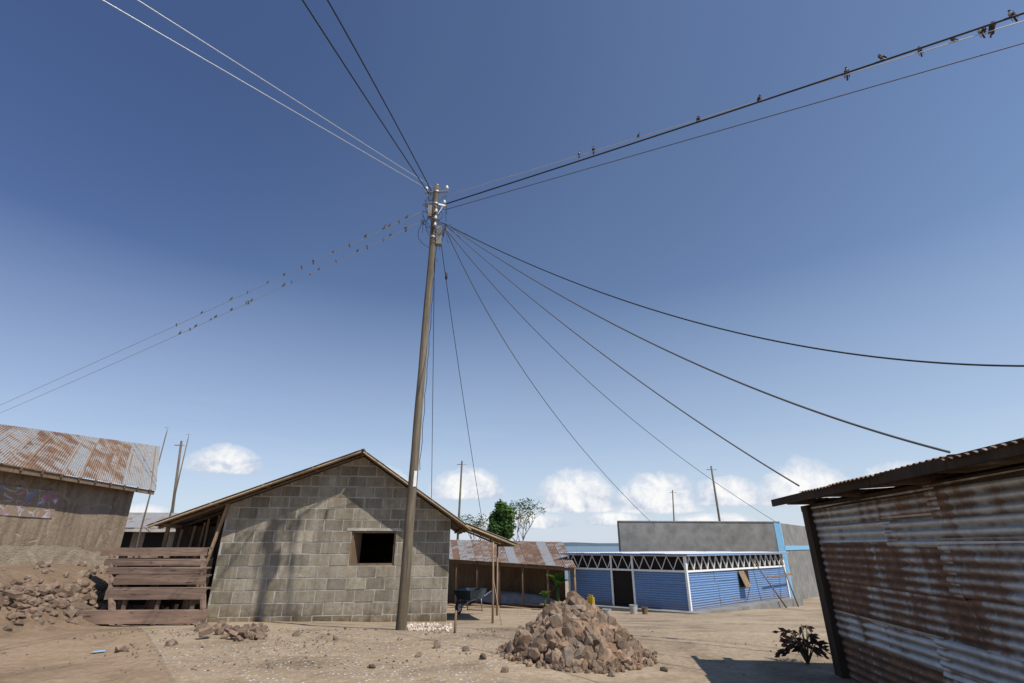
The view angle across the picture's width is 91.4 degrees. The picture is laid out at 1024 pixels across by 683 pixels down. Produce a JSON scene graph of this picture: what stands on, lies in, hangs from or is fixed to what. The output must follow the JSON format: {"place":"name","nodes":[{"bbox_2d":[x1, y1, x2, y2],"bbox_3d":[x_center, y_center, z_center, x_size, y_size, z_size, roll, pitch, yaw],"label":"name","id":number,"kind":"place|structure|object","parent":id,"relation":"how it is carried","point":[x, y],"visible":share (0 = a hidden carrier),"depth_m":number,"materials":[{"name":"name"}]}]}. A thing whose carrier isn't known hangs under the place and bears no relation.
{"place":"outdoors","nodes":[
{"label":"outdoors","id":0,"kind":"place"},
{"bbox_2d":[206,457,450,621],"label":"block wall","id":1,"kind":"structure","parent":0,"point":[289,552],"depth_m":12.53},
{"bbox_2d":[146,449,471,533],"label":"house roof","id":2,"kind":"structure","parent":1,"relation":"on","point":[212,511],"depth_m":13.01,"materials":[{"name":"brown wood"}]},
{"bbox_2d":[0,564,858,682],"bbox_3d":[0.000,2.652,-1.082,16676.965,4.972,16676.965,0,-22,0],"label":"ground","id":3,"kind":"structure","parent":0,"point":[687,647],"depth_m":6.76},
{"bbox_2d":[0,545,118,567],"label":"mud house footing","id":4,"kind":"object","parent":3,"relation":"on","point":[31,554],"visible":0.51,"depth_m":12.20,"materials":[{"name":"beige stone"}]},
{"bbox_2d":[0,464,133,551],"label":"mud house walls","id":5,"kind":"structure","parent":3,"relation":"on","point":[87,517],"depth_m":12.96,"materials":[{"name":"paint"}]},
{"bbox_2d":[0,485,60,517],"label":"poster wall","id":6,"kind":"structure","parent":5,"relation":"attached to","point":[23,502],"depth_m":11.66,"materials":[{"name":"paper"}]},
{"bbox_2d":[0,424,160,494],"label":"corrugated roof","id":7,"kind":"structure","parent":5,"relation":"attached to","point":[110,461],"depth_m":13.73,"materials":[{"name":"metal"}]},
{"bbox_2d":[0,578,267,652],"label":"rubble heap","id":8,"kind":"object","parent":3,"relation":"on","point":[17,590],"visible":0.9,"depth_m":9.45,"materials":[{"name":"stone"}]},
{"bbox_2d":[77,547,212,625],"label":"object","id":9,"kind":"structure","parent":3,"relation":"on","point":[149,583],"depth_m":10.87,"materials":[{"name":"brown wood"}]},
{"bbox_2d":[116,512,177,566],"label":"house","id":10,"kind":"structure","parent":3,"relation":"on","point":[152,537],"depth_m":20.85,"materials":[{"name":"paint"}]},
{"bbox_2d":[132,428,189,557],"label":"wooden poles","id":11,"kind":"object","parent":3,"relation":"on","point":[151,489],"visible":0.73,"depth_m":18.92,"materials":[{"name":"brown wood"}]},
{"bbox_2d":[159,504,229,609],"bbox_3d":[-8.559,6.741,15.188,1.390,2.944,7.381,5,-23,-11],"label":"wooden frame","id":12,"kind":"object","parent":3,"relation":"on","point":[204,535],"visible":0.33,"depth_m":12.76,"materials":[{"name":"brown wood"}]},
{"bbox_2d":[359,533,394,562],"bbox_3d":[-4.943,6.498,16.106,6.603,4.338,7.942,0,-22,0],"label":"window opening","id":13,"kind":"object","parent":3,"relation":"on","point":[376,547],"visible":0.08,"depth_m":19.24,"materials":[{"name":"black"}]},
{"bbox_2d":[0,560,824,676],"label":"loose stones","id":14,"kind":"object","parent":3,"relation":"on","point":[414,625],"visible":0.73,"depth_m":8.35,"materials":[{"name":"brown stone"}]},
{"bbox_2d":[171,441,720,539],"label":"poles","id":15,"kind":"object","parent":3,"relation":"on","point":[179,457],"visible":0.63,"depth_m":34.58,"materials":[{"name":"brown wood"}]},
{"bbox_2d":[454,610,456,632],"bbox_3d":[-0.936,4.697,8.230,0.050,0.481,0.043,0,-22,0],"label":"wooden stake","id":16,"kind":"object","parent":3,"relation":"on","point":[455,620],"visible":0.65,"depth_m":8.25,"materials":[{"name":"brown wood"}]},
{"bbox_2d":[453,588,491,613],"bbox_3d":[-1.260,7.974,15.405,0.680,0.624,1.827,-10,-24,23],"label":"wheelbarrow","id":17,"kind":"object","parent":3,"relation":"on","point":[470,594],"visible":0.9,"depth_m":15.10,"materials":[{"name":"paint"}]},
{"bbox_2d":[461,513,488,539],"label":"bare tree","id":18,"kind":"object","parent":3,"relation":"on","point":[479,524],"visible":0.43,"depth_m":51.54,"materials":[{"name":"grey plant"}]},
{"bbox_2d":[466,523,517,625],"bbox_3d":[-0.636,6.264,13.272,1.385,2.682,4.660,3,-22,-8],"label":"wooden canopy","id":19,"kind":"object","parent":3,"relation":"on","point":[502,541],"visible":0.81,"depth_m":12.96,"materials":[{"name":"brown wood"}]},
{"bbox_2d":[486,499,516,539],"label":"mango tree","id":20,"kind":"object","parent":3,"relation":"on","point":[501,518],"visible":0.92,"depth_m":42.80,"materials":[{"name":"green plant"}]},
{"bbox_2d":[447,540,576,605],"bbox_3d":[-0.732,10.705,22.294,10.495,3.598,4.064,-15,-27,33],"label":"shed","id":21,"kind":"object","parent":3,"relation":"on","point":[525,567],"visible":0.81,"depth_m":21.61,"materials":[{"name":"brown metal"}]},
{"bbox_2d":[1,0,1023,629],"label":"utility pole","id":22,"kind":"object","parent":3,"relation":"on","point":[437,232],"visible":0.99,"depth_m":9.68,"materials":[{"name":"brown wood"}]},
{"bbox_2d":[509,498,545,540],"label":"bare tree","id":23,"kind":"object","parent":3,"relation":"on","point":[520,516],"visible":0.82,"depth_m":44.97,"materials":[{"name":"grey plant"}]},
{"bbox_2d":[539,591,549,606],"bbox_3d":[1.180,9.167,17.788,0.457,0.567,0.459,-6,-23,13],"label":"young banana plant","id":24,"kind":"object","parent":3,"relation":"on","point":[544,593],"visible":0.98,"depth_m":17.76,"materials":[{"name":"green plant"}]},
{"bbox_2d":[540,573,569,601],"bbox_3d":[1.525,9.288,18.757,1.271,1.115,0.787,-12,-25,27],"label":"young banana plant","id":25,"kind":"object","parent":3,"relation":"on","point":[557,580],"visible":0.94,"depth_m":18.69,"materials":[{"name":"green plant"}]},
{"bbox_2d":[496,590,657,673],"bbox_3d":[0.854,3.807,6.679,2.124,0.878,2.018,0,-22,0],"label":"stone pile","id":26,"kind":"object","parent":3,"relation":"on","point":[574,632],"visible":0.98,"depth_m":6.15,"materials":[{"name":"brown stone"}]},
{"bbox_2d":[587,594,647,613],"bbox_3d":[3.168,8.629,16.394,0.968,0.430,2.477,18,-28,-37],"label":"jerrycan and buckets","id":27,"kind":"object","parent":3,"relation":"on","point":[591,600],"visible":0.94,"depth_m":15.88,"materials":[{"name":"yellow plastic"}]},
{"bbox_2d":[595,597,803,613],"bbox_3d":[6.986,10.590,19.590,9.029,0.785,4.918,18,-28,-37],"label":"building foundation","id":28,"kind":"object","parent":3,"relation":"on","point":[778,603],"visible":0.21,"depth_m":17.83,"materials":[{"name":"grey paint"}]},
{"bbox_2d":[569,554,782,605],"bbox_3d":[6.975,9.964,20.349,8.582,2.498,4.552,18,-28,-37],"label":"dark interior opening","id":29,"kind":"object","parent":28,"relation":"on","point":[623,588],"visible":0.3,"depth_m":18.27,"materials":[{"name":"black"}]},
{"bbox_2d":[617,521,818,598],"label":"concrete wall","id":30,"kind":"structure","parent":3,"relation":"on","point":[731,536],"depth_m":25.77,"materials":[{"name":"grey paint"}]},
{"bbox_2d":[772,624,830,663],"bbox_3d":[3.640,3.739,6.164,0.692,0.426,0.635,0,-22,0],"label":"roadside shrub","id":31,"kind":"object","parent":3,"relation":"on","point":[799,644],"visible":0.98,"depth_m":6.17,"materials":[{"name":"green plant"}]},
{"bbox_2d":[771,437,1023,682],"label":"corrugated metal shed","id":32,"kind":"structure","parent":3,"relation":"on","point":[919,574],"depth_m":4.08,"materials":[{"name":"metal"}]},
{"bbox_2d":[781,438,1023,498],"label":"corrugated roof","id":33,"kind":"structure","parent":32,"relation":"on","point":[979,467],"depth_m":3.97,"materials":[{"name":"grey metal"}]},
{"bbox_2d":[0,0,1023,542],"label":"sky","id":34,"kind":"structure","parent":0,"point":[146,187],"materials":[{"name":"blue"}]},
{"bbox_2d":[447,591,602,610],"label":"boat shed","id":35,"kind":"structure","parent":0,"point":[532,601],"depth_m":19.82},
{"bbox_2d":[563,542,618,545],"bbox_3d":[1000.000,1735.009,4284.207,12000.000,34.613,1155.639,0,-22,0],"label":"shore hills","id":36,"kind":"structure","parent":0,"point":[586,544],"depth_m":4008.45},
{"bbox_2d":[565,546,618,578],"bbox_3d":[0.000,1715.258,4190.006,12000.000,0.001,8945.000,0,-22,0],"label":"lake water","id":37,"kind":"structure","parent":0,"point":[592,548],"depth_m":676.19,"materials":[{"name":"blue liquid"}]},
{"bbox_2d":[570,567,788,610],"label":"blue kiosk walls","id":38,"kind":"structure","parent":0,"point":[661,590],"depth_m":18.05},
{"bbox_2d":[560,551,788,555],"bbox_3d":[6.960,8.805,20.815,9.088,0.081,4.992,18,-28,-37],"label":"roof edge","id":39,"kind":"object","parent":38,"relation":"on","point":[677,553],"depth_m":19.53,"materials":[{"name":"white metal"}]},
{"bbox_2d":[567,553,790,610],"bbox_3d":[7.352,9.293,18.705,9.786,2.502,3.602,5,-23,-11],"label":"white truss frame","id":40,"kind":"object","parent":38,"relation":"attached to","point":[685,566],"visible":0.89,"depth_m":18.38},
{"bbox_2d":[738,556,798,607],"bbox_3d":[10.394,9.551,19.844,4.105,1.837,0.744,18,-28,-37],"label":"blue kiosk shutter","id":41,"kind":"object","parent":38,"relation":"attached to","point":[743,574],"visible":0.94,"depth_m":19.38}
]}

